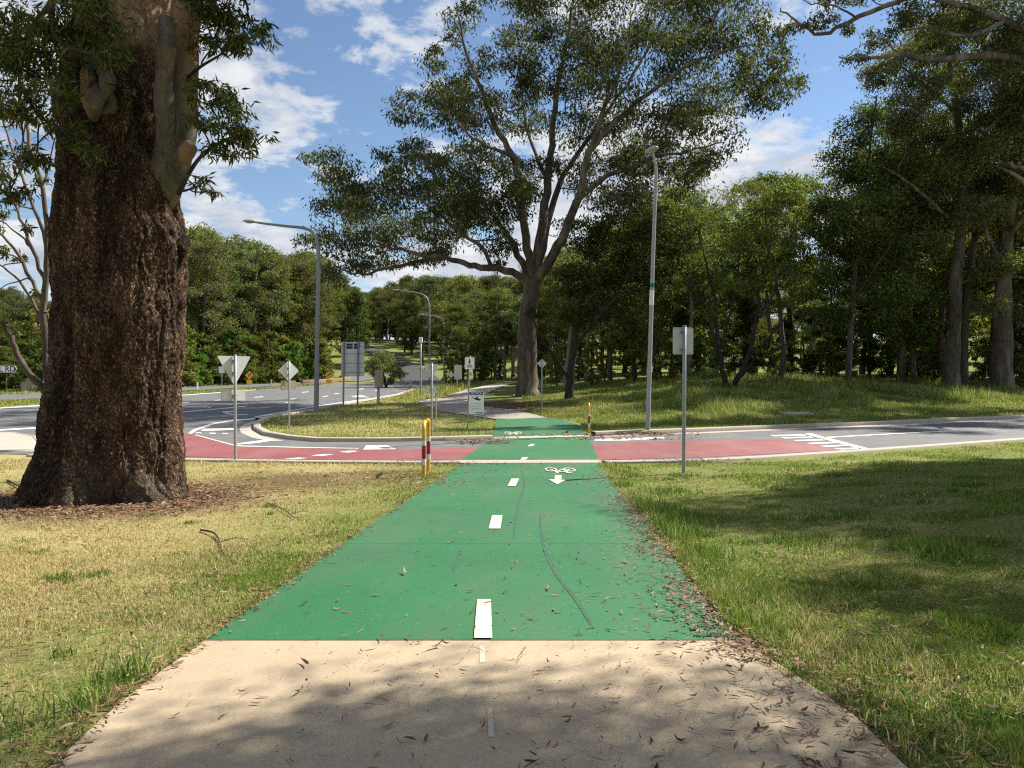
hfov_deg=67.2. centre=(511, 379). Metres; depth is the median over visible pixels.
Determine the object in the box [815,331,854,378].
shrub
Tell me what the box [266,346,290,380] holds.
shrub
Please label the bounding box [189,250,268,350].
gum tree
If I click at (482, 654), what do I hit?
faint line
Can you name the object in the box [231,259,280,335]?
gum tree
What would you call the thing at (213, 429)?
road line
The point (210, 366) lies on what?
bushy tree
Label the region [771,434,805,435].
road line
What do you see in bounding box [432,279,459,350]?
gum tree
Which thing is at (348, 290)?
gum tree
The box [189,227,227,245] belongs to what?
gum tree
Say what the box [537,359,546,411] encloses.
diamond sign
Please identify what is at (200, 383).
shrub
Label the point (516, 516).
tyre mark
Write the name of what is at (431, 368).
give way sign
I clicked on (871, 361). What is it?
bushy tree
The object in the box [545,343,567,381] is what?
shrub
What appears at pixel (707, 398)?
meadow grass
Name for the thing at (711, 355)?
gum tree
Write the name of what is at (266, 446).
road line
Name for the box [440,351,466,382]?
shrub
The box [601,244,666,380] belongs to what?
bushy tree
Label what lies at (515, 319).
slender tree
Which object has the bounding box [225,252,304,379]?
gum tree
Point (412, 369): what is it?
hill road
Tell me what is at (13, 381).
shrub
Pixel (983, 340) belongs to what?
shrub
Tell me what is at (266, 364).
shrub
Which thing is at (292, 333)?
bushy tree
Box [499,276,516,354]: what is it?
bushy tree
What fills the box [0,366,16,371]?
street name sign
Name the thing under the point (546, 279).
gum tree
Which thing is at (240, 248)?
gum tree
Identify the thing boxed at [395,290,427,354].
bushy tree
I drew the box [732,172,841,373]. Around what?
gum tree
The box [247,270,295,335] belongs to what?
gum tree
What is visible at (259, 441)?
road line
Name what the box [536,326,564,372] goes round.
gum tree
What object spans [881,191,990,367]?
bushy tree
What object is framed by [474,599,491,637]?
path line
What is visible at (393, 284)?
bushy tree
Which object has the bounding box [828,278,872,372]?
gum tree
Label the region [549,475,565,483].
path arrow
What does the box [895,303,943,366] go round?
bushy tree
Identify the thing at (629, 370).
shrub
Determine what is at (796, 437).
road line
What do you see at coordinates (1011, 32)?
gum tree
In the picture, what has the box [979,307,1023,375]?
bushy tree
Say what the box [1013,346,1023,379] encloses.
shrub
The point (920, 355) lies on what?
shrub
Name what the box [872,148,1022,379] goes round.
gum tree
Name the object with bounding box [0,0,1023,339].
sky
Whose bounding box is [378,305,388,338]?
bushy tree
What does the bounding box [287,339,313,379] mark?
shrub
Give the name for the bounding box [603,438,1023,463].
kerb
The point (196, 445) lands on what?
red road coating
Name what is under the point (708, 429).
kerb
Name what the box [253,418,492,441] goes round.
kerb
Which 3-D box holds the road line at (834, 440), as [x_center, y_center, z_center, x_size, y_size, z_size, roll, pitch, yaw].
[9.687,1.848,23.193,0.319,0.001,6.471,0,0,7]
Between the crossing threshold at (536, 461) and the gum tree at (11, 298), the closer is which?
the crossing threshold at (536, 461)
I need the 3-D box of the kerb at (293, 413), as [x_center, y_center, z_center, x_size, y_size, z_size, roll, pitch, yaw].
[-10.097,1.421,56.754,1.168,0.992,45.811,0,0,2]
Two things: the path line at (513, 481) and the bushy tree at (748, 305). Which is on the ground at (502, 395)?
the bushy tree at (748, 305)
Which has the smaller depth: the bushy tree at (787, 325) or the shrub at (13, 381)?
the bushy tree at (787, 325)
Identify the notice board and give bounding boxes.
[469,390,483,421]
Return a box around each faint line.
[479,645,484,662]
[487,708,494,736]
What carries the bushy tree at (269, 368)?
on the ground at (502, 395)
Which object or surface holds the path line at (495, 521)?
on the cycle path at (326, 579)
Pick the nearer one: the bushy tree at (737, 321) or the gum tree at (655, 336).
the gum tree at (655, 336)
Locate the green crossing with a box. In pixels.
[461,437,598,459]
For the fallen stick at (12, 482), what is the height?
0.099 m
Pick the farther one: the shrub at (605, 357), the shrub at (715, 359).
the shrub at (605, 357)
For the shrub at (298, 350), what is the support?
on the ground at (502, 395)
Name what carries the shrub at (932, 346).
on the ground at (502, 395)
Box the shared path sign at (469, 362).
[465,356,473,427]
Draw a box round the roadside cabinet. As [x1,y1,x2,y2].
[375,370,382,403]
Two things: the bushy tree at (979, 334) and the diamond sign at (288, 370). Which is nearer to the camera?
the diamond sign at (288, 370)
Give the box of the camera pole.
[416,337,422,395]
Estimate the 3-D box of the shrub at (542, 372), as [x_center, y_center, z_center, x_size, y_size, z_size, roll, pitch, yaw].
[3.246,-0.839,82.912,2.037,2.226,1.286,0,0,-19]
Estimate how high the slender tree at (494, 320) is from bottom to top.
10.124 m
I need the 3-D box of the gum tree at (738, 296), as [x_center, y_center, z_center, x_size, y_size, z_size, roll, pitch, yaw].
[21.618,-7.417,63.487,8.426,15.278,8.874,0,0,-24]
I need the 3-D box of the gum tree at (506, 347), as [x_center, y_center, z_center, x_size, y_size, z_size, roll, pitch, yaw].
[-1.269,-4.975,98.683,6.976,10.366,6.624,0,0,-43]
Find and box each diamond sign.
[278,361,298,429]
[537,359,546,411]
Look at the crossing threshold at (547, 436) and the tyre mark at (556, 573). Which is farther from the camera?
the crossing threshold at (547, 436)
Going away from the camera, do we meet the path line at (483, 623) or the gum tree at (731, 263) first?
the path line at (483, 623)
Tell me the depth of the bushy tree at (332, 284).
231.28 m
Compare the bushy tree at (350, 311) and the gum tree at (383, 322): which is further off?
the gum tree at (383, 322)
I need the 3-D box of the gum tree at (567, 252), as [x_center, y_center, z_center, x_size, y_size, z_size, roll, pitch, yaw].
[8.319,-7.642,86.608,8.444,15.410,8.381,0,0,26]
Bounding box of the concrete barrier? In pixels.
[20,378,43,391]
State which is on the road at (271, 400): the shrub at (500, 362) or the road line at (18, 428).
the road line at (18, 428)
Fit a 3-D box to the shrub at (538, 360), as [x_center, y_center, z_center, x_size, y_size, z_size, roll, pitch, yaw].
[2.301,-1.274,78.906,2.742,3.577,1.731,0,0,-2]
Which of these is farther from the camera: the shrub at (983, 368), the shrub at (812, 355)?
the shrub at (812, 355)
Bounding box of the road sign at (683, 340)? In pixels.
[673,325,692,472]
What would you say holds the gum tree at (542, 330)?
on the ground at (502, 395)
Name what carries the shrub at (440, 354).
on the ground at (502, 395)
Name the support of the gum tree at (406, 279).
on the ground at (502, 395)
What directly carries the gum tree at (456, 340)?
on the ground at (502, 395)
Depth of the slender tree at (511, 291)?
109.97 m
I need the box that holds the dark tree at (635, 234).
[520,203,708,398]
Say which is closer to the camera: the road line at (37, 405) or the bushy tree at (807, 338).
the road line at (37, 405)
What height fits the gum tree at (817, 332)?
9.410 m
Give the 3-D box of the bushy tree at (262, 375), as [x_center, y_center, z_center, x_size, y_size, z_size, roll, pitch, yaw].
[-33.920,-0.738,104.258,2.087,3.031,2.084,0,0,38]
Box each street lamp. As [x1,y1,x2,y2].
[243,219,320,412]
[393,289,429,385]
[418,314,444,385]
[644,146,657,429]
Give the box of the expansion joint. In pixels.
[405,501,627,501]
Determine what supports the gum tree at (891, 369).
on the ground at (502, 395)
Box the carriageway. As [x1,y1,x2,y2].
[0,382,325,399]
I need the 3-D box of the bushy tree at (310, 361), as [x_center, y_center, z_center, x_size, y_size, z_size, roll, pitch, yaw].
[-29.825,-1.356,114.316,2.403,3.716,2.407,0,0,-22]
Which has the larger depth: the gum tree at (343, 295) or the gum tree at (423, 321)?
the gum tree at (343, 295)
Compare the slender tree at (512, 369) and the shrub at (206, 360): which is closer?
the shrub at (206, 360)
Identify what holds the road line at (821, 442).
on the side road at (971, 431)
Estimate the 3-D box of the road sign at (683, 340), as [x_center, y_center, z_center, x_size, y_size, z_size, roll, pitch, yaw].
[3.280,0.425,14.672,0.417,2.906,0.099,0,0,-12]
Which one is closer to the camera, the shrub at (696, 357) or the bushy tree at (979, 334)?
the shrub at (696, 357)
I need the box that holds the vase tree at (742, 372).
[657,172,817,386]
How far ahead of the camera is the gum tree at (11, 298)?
114.21 m
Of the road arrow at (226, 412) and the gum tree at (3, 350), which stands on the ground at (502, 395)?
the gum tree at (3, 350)
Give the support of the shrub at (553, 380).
on the ground at (502, 395)
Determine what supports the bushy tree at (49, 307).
on the ground at (502, 395)
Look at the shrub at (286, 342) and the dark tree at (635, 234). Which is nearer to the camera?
the dark tree at (635, 234)
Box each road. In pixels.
[0,381,440,459]
[313,418,1023,460]
[345,372,392,380]
[346,343,439,380]
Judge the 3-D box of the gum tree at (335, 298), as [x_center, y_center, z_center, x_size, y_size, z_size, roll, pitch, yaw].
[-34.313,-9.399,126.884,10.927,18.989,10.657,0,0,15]
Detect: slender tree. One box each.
[445,283,474,378]
[458,304,489,380]
[473,303,487,379]
[484,296,513,378]
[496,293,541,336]
[500,295,538,340]
[500,317,515,373]
[503,288,515,359]
[503,296,540,340]
[505,339,513,376]
[540,265,560,377]
[555,266,610,375]
[665,209,732,374]
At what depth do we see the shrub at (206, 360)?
91.50 m
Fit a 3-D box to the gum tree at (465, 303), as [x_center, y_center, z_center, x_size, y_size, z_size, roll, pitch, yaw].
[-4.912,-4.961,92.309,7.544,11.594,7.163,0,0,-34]
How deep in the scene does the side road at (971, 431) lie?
24.99 m
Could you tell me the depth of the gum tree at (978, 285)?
57.94 m
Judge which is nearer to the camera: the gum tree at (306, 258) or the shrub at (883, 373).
the shrub at (883, 373)
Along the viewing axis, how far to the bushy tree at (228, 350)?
110.00 m
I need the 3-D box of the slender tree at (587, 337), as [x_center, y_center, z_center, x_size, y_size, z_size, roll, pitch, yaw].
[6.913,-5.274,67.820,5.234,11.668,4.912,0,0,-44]
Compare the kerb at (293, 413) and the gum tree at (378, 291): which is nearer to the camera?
the kerb at (293, 413)
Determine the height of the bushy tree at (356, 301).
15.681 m
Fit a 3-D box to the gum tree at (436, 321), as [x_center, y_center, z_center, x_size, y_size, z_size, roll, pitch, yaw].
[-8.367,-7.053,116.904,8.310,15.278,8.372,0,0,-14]
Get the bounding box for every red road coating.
[184,434,477,459]
[592,439,847,459]
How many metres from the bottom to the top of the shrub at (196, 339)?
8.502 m
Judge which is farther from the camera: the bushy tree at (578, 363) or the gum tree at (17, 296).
the gum tree at (17, 296)
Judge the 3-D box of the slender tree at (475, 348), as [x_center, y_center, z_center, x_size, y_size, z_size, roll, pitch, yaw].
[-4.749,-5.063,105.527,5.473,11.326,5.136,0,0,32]
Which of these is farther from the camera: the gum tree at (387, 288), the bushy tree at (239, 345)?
the gum tree at (387, 288)
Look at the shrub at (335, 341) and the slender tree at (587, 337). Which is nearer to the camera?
the slender tree at (587, 337)
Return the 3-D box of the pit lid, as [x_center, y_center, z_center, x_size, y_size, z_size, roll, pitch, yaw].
[12.655,1.556,34.254,1.250,0.176,0.800,0,0,-6]
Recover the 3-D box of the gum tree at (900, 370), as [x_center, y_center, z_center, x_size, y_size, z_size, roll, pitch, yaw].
[29.594,-9.506,58.157,11.424,20.849,11.340,0,0,-3]
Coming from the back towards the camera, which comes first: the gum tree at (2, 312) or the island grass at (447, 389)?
the gum tree at (2, 312)
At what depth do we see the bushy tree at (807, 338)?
86.71 m
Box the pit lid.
[779,412,813,416]
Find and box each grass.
[0,375,497,406]
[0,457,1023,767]
[261,381,498,436]
[521,368,1023,432]
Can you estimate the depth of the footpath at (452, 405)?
39.21 m
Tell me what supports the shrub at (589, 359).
on the ground at (502, 395)
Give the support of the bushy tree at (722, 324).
on the ground at (502, 395)
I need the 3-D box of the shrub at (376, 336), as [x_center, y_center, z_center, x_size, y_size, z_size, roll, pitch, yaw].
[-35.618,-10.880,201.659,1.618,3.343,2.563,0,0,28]
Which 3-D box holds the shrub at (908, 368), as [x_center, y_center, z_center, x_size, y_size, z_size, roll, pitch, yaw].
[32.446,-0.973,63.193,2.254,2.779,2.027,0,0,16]
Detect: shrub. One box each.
[0,328,38,386]
[0,351,15,386]
[0,361,13,388]
[7,338,40,385]
[12,336,49,389]
[16,306,49,372]
[27,325,49,372]
[181,325,201,386]
[182,329,210,384]
[182,347,204,386]
[185,323,213,383]
[189,351,213,385]
[190,334,222,385]
[211,326,254,384]
[242,345,271,383]
[256,327,292,383]
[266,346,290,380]
[268,333,302,381]
[281,334,294,361]
[281,339,312,378]
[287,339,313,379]
[291,355,308,381]
[301,334,330,379]
[310,338,334,378]
[329,330,340,345]
[363,349,408,387]
[372,332,379,342]
[435,345,445,363]
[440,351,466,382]
[442,348,462,383]
[445,369,458,384]
[448,355,472,381]
[475,359,489,381]
[475,361,487,380]
[482,351,502,378]
[497,357,506,379]
[537,350,544,377]
[538,366,547,378]
[542,349,575,386]
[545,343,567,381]
[579,337,606,385]
[583,336,618,380]
[619,352,645,378]
[651,337,681,379]
[652,333,686,375]
[691,342,705,372]
[698,342,713,372]
[703,336,736,374]
[721,332,757,374]
[757,330,792,376]
[775,328,806,373]
[793,348,817,374]
[799,350,827,375]
[802,349,817,374]
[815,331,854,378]
[836,343,862,377]
[875,342,896,376]
[892,351,921,378]
[907,345,928,378]
[911,339,935,378]
[918,336,944,379]
[925,354,942,379]
[969,336,989,377]
[969,343,990,382]
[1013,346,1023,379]
[1013,354,1023,387]
[1013,360,1023,383]
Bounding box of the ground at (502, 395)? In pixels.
[0,337,1023,767]
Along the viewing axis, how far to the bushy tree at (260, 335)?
106.80 m
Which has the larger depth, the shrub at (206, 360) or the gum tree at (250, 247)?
the gum tree at (250, 247)
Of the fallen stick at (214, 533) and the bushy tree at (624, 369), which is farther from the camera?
the bushy tree at (624, 369)
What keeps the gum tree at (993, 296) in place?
on the ground at (502, 395)
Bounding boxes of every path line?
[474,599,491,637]
[489,515,501,527]
[508,478,518,485]
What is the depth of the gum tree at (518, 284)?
102.45 m
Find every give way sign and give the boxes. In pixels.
[218,354,249,459]
[425,363,437,434]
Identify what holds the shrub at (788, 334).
on the ground at (502, 395)
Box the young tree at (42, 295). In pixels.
[0,1,64,392]
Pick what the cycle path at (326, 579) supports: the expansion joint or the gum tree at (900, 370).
the expansion joint
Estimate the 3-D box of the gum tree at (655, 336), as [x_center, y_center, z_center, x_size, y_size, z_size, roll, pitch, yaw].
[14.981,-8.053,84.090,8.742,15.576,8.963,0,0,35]
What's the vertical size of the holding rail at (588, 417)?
1.198 m
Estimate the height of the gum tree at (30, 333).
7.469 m
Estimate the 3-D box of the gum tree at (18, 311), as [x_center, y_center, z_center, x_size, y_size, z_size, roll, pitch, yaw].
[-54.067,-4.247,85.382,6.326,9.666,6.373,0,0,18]
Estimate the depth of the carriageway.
80.77 m
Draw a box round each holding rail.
[422,418,429,476]
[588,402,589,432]
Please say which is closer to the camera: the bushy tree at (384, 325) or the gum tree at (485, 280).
the gum tree at (485, 280)
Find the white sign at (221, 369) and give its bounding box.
[219,366,224,372]
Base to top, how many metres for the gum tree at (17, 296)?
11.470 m
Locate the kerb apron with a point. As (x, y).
(246, 429)
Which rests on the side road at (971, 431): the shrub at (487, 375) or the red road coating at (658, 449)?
the red road coating at (658, 449)
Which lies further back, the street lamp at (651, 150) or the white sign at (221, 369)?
the white sign at (221, 369)
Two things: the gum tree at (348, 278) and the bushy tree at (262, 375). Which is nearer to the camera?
the bushy tree at (262, 375)
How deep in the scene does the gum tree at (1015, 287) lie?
66.11 m
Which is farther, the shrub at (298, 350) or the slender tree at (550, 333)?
the shrub at (298, 350)
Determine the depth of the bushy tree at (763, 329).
99.64 m
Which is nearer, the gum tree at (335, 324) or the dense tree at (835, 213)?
the dense tree at (835, 213)
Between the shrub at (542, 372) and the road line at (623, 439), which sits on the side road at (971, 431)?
the road line at (623, 439)
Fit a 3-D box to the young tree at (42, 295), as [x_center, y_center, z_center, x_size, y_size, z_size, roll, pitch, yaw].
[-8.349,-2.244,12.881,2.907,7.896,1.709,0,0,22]
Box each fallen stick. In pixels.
[6,479,19,486]
[200,529,247,555]
[267,502,311,517]
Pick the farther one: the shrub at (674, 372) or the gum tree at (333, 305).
the gum tree at (333, 305)
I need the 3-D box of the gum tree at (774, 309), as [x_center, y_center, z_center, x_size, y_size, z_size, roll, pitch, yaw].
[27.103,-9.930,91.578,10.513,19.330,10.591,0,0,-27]
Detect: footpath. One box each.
[49,640,906,767]
[419,396,543,418]
[450,382,516,401]
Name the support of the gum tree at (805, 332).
on the ground at (502, 395)
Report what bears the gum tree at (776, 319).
on the ground at (502, 395)
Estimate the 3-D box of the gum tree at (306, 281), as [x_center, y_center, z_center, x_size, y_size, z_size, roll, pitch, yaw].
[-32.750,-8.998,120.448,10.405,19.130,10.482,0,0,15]
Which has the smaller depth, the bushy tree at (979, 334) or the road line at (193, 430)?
the road line at (193, 430)
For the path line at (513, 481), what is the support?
on the cycle path at (326, 579)
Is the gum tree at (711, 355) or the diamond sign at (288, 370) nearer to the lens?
the diamond sign at (288, 370)
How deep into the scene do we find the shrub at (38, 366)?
71.72 m
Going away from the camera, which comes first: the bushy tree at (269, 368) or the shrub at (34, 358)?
the shrub at (34, 358)
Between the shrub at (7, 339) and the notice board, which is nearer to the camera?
the notice board
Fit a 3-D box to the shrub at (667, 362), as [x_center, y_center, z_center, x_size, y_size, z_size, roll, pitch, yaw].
[12.886,-1.781,63.247,3.207,4.184,2.024,0,0,22]
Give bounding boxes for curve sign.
[245,371,252,387]
[325,371,332,382]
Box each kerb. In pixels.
[0,432,35,451]
[26,454,458,463]
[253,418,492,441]
[255,388,415,419]
[591,415,1023,435]
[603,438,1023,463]
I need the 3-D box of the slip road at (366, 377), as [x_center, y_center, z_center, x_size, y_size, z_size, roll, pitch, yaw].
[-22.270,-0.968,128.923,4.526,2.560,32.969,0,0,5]
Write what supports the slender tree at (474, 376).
on the ground at (502, 395)
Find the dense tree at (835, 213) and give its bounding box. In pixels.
[796,91,972,384]
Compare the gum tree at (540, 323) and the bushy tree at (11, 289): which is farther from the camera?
the bushy tree at (11, 289)
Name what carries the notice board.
on the ground at (502, 395)
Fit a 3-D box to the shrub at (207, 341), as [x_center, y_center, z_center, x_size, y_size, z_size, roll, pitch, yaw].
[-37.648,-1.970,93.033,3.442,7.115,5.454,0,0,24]
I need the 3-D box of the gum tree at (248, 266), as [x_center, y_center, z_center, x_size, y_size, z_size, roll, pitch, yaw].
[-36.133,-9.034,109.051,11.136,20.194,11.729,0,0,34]
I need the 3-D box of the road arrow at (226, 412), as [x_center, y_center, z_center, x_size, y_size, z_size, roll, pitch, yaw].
[-14.064,1.703,38.884,0.802,0.064,4.194,0,0,-31]
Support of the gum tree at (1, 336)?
on the ground at (502, 395)
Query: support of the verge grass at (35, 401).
on the ground at (502, 395)
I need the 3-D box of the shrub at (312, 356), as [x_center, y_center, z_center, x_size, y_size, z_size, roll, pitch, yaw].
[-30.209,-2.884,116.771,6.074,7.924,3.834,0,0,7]
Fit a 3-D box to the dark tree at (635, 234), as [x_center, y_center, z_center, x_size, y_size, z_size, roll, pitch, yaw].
[6.302,-4.697,47.535,11.703,12.108,7.734,0,0,0]
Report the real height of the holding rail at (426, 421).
1.214 m
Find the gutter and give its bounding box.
[595,418,1023,436]
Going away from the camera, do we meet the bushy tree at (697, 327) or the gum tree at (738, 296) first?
the gum tree at (738, 296)
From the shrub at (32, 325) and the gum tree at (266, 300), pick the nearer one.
the shrub at (32, 325)
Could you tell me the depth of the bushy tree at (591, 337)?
143.04 m
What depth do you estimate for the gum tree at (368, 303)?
217.87 m
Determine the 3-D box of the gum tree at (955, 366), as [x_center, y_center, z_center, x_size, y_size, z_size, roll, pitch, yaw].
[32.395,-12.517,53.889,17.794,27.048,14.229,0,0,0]
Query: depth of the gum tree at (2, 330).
90.91 m
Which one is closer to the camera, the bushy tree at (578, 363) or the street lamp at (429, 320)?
the bushy tree at (578, 363)
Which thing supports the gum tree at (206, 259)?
on the ground at (502, 395)
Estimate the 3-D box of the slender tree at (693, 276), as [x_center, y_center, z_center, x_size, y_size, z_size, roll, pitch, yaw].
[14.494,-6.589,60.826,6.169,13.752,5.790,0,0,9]
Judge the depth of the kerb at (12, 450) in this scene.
19.79 m
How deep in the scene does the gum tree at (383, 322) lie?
235.75 m
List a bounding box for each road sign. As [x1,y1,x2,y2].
[341,341,363,404]
[454,364,461,386]
[673,325,692,472]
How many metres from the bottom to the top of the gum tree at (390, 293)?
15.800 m
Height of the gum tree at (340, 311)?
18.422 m
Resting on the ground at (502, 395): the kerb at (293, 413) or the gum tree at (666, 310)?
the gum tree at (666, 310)
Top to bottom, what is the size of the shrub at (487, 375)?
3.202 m
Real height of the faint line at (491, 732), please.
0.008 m
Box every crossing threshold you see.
[459,460,600,462]
[495,435,589,437]
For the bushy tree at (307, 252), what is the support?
on the ground at (502, 395)
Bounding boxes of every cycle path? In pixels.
[205,463,737,639]
[493,417,586,435]
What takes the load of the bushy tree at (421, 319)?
on the ground at (502, 395)
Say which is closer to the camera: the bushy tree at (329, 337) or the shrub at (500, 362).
the shrub at (500, 362)
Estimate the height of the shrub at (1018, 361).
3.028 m
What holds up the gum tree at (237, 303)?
on the ground at (502, 395)
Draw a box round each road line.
[0,390,248,408]
[0,427,35,430]
[183,406,243,411]
[189,418,254,433]
[197,435,357,448]
[201,428,233,430]
[237,439,272,444]
[254,398,367,417]
[363,445,394,449]
[594,437,663,440]
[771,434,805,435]
[780,437,812,437]
[795,439,821,440]
[806,433,866,448]
[809,442,834,443]
[824,445,847,446]
[825,431,944,437]
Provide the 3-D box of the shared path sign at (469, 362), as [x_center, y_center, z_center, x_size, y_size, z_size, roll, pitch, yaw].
[-1.590,0.549,28.938,0.356,2.844,0.082,0,0,0]
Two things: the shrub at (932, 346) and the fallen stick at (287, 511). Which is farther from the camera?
the shrub at (932, 346)
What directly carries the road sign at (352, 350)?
on the ground at (502, 395)
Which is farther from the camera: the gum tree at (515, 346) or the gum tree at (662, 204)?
the gum tree at (515, 346)
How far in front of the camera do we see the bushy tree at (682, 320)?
66.76 m
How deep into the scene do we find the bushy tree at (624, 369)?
87.87 m
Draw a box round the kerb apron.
[240,421,282,440]
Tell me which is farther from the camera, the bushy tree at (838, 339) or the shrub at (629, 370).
the bushy tree at (838, 339)
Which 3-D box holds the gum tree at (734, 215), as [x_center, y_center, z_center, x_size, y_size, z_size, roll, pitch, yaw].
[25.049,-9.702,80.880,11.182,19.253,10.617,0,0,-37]
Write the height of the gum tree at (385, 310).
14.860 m
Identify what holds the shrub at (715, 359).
on the ground at (502, 395)
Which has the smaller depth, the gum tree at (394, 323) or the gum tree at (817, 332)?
the gum tree at (817, 332)
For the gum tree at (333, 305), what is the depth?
179.42 m
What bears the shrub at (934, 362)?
on the ground at (502, 395)
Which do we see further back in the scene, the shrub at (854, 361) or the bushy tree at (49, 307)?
the bushy tree at (49, 307)
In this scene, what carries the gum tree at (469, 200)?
on the ground at (502, 395)
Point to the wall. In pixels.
(324, 380)
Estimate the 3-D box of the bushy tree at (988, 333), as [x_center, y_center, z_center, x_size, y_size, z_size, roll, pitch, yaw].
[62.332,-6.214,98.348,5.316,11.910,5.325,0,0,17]
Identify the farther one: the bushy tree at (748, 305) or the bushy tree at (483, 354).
the bushy tree at (483, 354)
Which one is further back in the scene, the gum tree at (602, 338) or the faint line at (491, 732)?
the gum tree at (602, 338)
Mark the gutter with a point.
(836, 427)
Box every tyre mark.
[453,547,463,570]
[513,470,524,538]
[540,515,594,628]
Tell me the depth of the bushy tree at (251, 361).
101.01 m
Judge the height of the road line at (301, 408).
0.513 m
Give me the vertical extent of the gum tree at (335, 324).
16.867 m
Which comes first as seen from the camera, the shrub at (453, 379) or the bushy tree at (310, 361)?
the shrub at (453, 379)
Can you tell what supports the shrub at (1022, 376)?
on the ground at (502, 395)
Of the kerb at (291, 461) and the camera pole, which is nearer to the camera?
the kerb at (291, 461)
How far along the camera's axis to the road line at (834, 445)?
21.48 m
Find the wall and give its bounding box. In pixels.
[300,377,350,383]
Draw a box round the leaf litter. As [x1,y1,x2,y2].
[0,401,1023,767]
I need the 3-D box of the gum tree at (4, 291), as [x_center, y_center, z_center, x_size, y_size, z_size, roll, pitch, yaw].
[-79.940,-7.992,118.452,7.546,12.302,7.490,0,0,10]
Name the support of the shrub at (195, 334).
on the ground at (502, 395)
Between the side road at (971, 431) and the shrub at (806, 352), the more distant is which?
the shrub at (806, 352)
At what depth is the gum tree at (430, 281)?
150.89 m
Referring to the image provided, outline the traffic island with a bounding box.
[0,432,35,449]
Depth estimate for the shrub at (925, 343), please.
67.16 m
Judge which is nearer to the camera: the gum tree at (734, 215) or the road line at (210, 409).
the road line at (210, 409)
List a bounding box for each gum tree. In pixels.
[0,0,282,508]
[0,288,18,308]
[0,298,48,377]
[0,301,9,343]
[0,301,14,346]
[0,307,32,377]
[0,346,33,391]
[1,294,24,345]
[2,290,39,325]
[19,318,48,354]
[186,235,244,369]
[186,248,260,383]
[186,305,199,316]
[187,259,218,338]
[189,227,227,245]
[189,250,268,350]
[207,234,266,338]
[213,243,293,380]
[223,240,267,291]
[225,237,279,343]
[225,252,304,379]
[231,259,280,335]
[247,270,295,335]
[269,255,324,329]
[274,259,335,367]
[282,265,341,367]
[283,250,344,362]
[289,0,811,396]
[296,279,341,352]
[300,277,337,362]
[312,284,343,349]
[320,271,338,325]
[327,280,349,333]
[336,283,354,337]
[338,279,348,330]
[341,273,351,284]
[363,301,385,338]
[368,286,393,339]
[370,302,387,338]
[378,296,391,338]
[379,286,407,342]
[384,286,395,338]
[386,288,418,337]
[386,297,421,352]
[393,275,428,339]
[395,274,446,364]
[411,291,428,331]
[424,273,487,379]
[427,276,455,356]
[427,305,488,383]
[431,282,478,343]
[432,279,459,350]
[438,289,493,382]
[467,292,517,379]
[471,274,510,362]
[475,310,517,378]
[484,286,515,373]
[509,293,516,360]
[514,266,548,333]
[536,281,590,376]
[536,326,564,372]
[537,243,612,386]
[537,266,597,346]
[548,245,582,365]
[569,220,666,381]
[589,327,605,363]
[596,259,627,375]
[604,206,683,375]
[609,199,720,374]
[642,284,676,369]
[666,188,764,371]
[696,207,765,370]
[711,169,851,378]
[713,199,806,372]
[714,196,827,367]
[725,216,783,334]
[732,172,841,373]
[742,288,786,368]
[779,0,1023,185]
[783,300,817,370]
[784,301,808,357]
[788,277,869,374]
[792,299,828,348]
[812,120,996,381]
[812,188,898,374]
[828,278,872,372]
[829,205,938,375]
[854,1,1023,387]
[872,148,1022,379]
[913,157,1023,377]
[946,60,1023,389]
[946,230,1023,314]
[981,230,1023,374]
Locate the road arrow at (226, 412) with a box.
[223,411,247,414]
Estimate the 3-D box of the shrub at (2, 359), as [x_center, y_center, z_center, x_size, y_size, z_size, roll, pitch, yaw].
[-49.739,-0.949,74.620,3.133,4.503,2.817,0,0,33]
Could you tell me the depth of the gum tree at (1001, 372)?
53.63 m
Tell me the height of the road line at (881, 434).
0.001 m
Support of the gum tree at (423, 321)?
on the ground at (502, 395)
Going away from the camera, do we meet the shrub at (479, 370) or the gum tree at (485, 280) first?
the shrub at (479, 370)
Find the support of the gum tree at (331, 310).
on the ground at (502, 395)
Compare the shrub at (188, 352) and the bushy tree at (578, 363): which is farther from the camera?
the shrub at (188, 352)
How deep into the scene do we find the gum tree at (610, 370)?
63.18 m
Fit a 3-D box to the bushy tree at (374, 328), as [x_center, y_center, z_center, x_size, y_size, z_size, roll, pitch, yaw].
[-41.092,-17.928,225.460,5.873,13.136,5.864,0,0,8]
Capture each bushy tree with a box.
[3,286,30,350]
[40,303,50,355]
[185,221,213,241]
[190,239,238,354]
[196,333,220,384]
[209,332,227,383]
[212,359,228,384]
[227,327,252,383]
[239,350,258,380]
[240,334,263,379]
[248,331,268,381]
[256,363,268,382]
[263,349,278,381]
[270,280,311,367]
[296,249,316,260]
[303,358,314,378]
[307,282,339,349]
[319,353,334,378]
[321,256,342,334]
[331,282,347,332]
[331,287,374,358]
[345,306,371,349]
[365,296,380,338]
[371,289,387,338]
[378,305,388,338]
[382,280,397,339]
[387,274,421,334]
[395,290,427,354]
[402,281,430,335]
[476,349,493,375]
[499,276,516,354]
[537,265,582,373]
[566,333,596,380]
[584,329,606,357]
[591,223,669,372]
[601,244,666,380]
[642,181,726,356]
[657,236,737,367]
[662,309,708,371]
[719,313,730,351]
[722,296,777,375]
[729,309,775,354]
[745,291,785,362]
[764,318,800,371]
[800,294,840,372]
[816,310,857,371]
[816,315,860,373]
[838,283,897,377]
[861,231,922,359]
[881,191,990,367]
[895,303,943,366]
[908,230,990,357]
[943,293,989,358]
[978,317,1021,362]
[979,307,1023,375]
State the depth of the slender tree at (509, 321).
83.15 m

